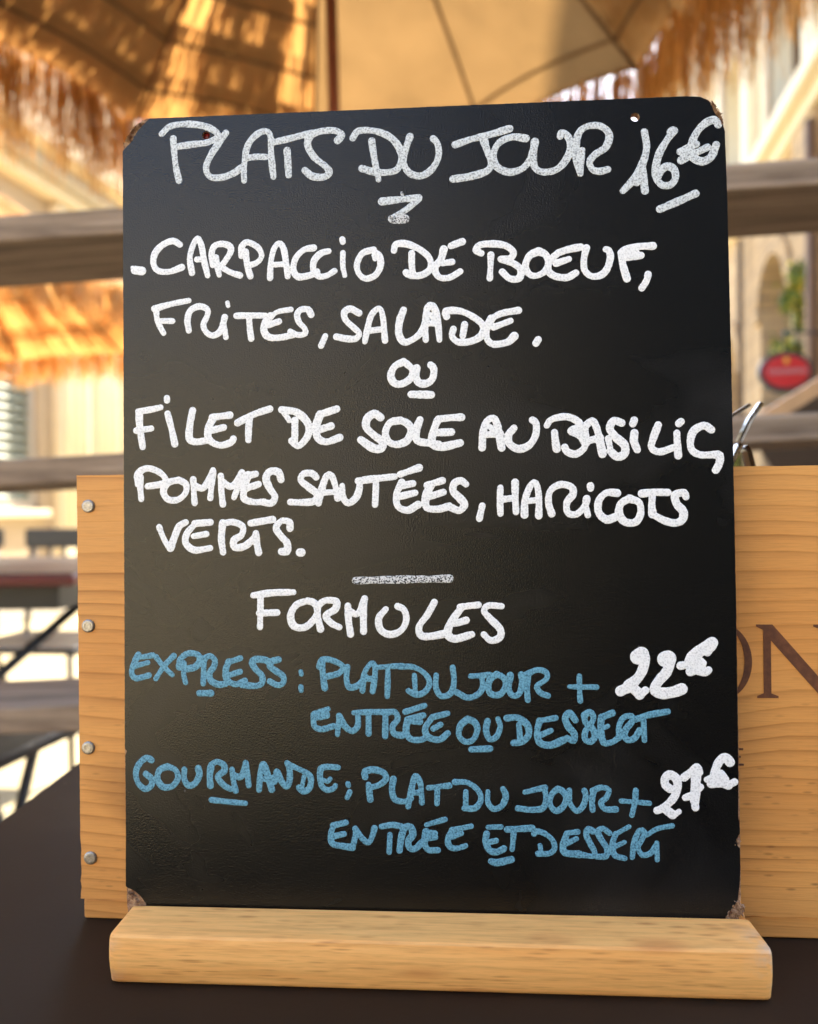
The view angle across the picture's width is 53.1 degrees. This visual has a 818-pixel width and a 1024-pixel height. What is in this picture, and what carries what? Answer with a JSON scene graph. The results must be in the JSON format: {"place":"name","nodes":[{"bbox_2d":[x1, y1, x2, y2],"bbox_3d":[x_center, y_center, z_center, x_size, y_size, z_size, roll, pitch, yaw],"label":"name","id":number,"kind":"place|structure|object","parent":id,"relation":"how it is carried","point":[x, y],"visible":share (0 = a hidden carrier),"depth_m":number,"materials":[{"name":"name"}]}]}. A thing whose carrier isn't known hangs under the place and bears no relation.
{"place":"outdoors","nodes":[
{"label":"outdoors","id":0,"kind":"place"},
{"bbox_2d":[0,528,3,547],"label":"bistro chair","id":1,"kind":"object","parent":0,"point":[1,537],"visible":0.91,"depth_m":3.22,"materials":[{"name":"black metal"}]},
{"bbox_2d":[0,731,78,812],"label":"bistro table","id":2,"kind":"object","parent":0,"point":[18,747],"visible":0.32,"depth_m":1.58,"materials":[{"name":"black metal"}]},
{"bbox_2d":[0,613,79,818],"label":"ground","id":3,"kind":"structure","parent":0,"point":[51,765],"depth_m":3.17,"materials":[{"name":"white"}]},
{"bbox_2d":[0,528,78,770],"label":"bistro chair","id":4,"kind":"object","parent":3,"relation":"on","point":[61,642],"visible":0.3,"depth_m":2.96,"materials":[{"name":"black metal"}]},
{"bbox_2d":[0,45,123,626],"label":"cream building","id":5,"kind":"structure","parent":3,"relation":"on","point":[68,418],"depth_m":7.26,"materials":[{"name":"beige paint"}]},
{"bbox_2d":[0,361,34,508],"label":"window","id":6,"kind":"structure","parent":5,"relation":"in","point":[26,414],"depth_m":7.03,"materials":[{"name":"white glass"}]},
{"bbox_2d":[0,195,123,389],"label":"straw parasol","id":7,"kind":"object","parent":3,"relation":"on","point":[47,328],"visible":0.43,"depth_m":5.83,"materials":[{"name":"plant"}]},
{"bbox_2d":[666,0,817,465],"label":"sandstone building","id":8,"kind":"structure","parent":3,"relation":"on","point":[780,122],"depth_m":9.58,"materials":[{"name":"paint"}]},
{"bbox_2d":[757,331,817,393],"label":"hanging sign","id":9,"kind":"object","parent":8,"relation":"attached to","point":[784,371],"visible":0.99,"depth_m":6.09,"materials":[{"name":"red metal"}]},
{"bbox_2d":[768,258,805,395],"bbox_3d":[3.782,-0.767,7.748,0.650,3.248,0.849,-1,0,0],"label":"flowering shrub","id":10,"kind":"object","parent":3,"relation":"on","point":[789,300],"visible":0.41,"depth_m":7.70,"materials":[{"name":"green plant"}]},
{"bbox_2d":[140,42,656,121],"label":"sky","id":11,"kind":"structure","parent":0,"point":[656,42],"materials":[{"name":"white"}]},
{"bbox_2d":[733,453,740,466],"bbox_3d":[4.097,-0.196,10.407,0.543,2.092,0.604,-1,0,-33],"label":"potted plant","id":12,"kind":"object","parent":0,"point":[737,462],"visible":0.06,"depth_m":10.33,"materials":[{"name":"green plant"}]},
{"bbox_2d":[756,378,817,465],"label":"timber awning","id":13,"kind":"object","parent":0,"point":[803,399],"depth_m":2.54,"materials":[{"name":"brown wood"}]},
{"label":"terrace deck","id":14,"kind":"structure","parent":0,"visible":0},
{"bbox_2d":[0,556,77,822],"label":"bistro table","id":15,"kind":"object","parent":14,"relation":"on","point":[41,583],"visible":0.39,"depth_m":1.76,"materials":[{"name":"black metal"}]},
{"bbox_2d":[0,0,817,204],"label":"straw parasol","id":16,"kind":"object","parent":14,"relation":"on","point":[135,62],"visible":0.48,"depth_m":2.58,"materials":[{"name":"fabric"}]},
{"bbox_2d":[0,762,817,1023],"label":"cafe table","id":17,"kind":"object","parent":14,"relation":"on","point":[54,957],"visible":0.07,"depth_m":0.28,"materials":[{"name":"laminate"}]},
{"bbox_2d":[109,906,772,999],"bbox_3d":[0.009,0.153,0.294,0.226,0.021,0.036,-1,0,4],"label":"board stand","id":18,"kind":"object","parent":17,"relation":"on","point":[618,956],"visible":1,"depth_m":0.28,"materials":[{"name":"brown wood"}]},
{"bbox_2d":[123,96,744,918],"bbox_3d":[0.005,0.002,0.298,0.223,0.302,0.006,-1,-1,4],"label":"menu board","id":19,"kind":"object","parent":18,"relation":"on","point":[429,548],"visible":1,"depth_m":0.30,"materials":[{"name":"stone"}]},
{"bbox_2d":[77,465,817,937],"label":"wine box","id":20,"kind":"object","parent":17,"relation":"on","point":[777,583],"visible":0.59,"depth_m":0.31,"materials":[{"name":"brown wood"}]},
{"bbox_2d":[732,402,763,465],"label":"tongs","id":21,"kind":"object","parent":20,"relation":"in","point":[747,454],"visible":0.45,"depth_m":0.39,"materials":[{"name":"silver metal"}]},
{"bbox_2d":[0,158,817,733],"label":"plank screen","id":22,"kind":"object","parent":14,"relation":"on","point":[774,198],"depth_m":1.02,"materials":[{"name":"brown wood"}]}
]}

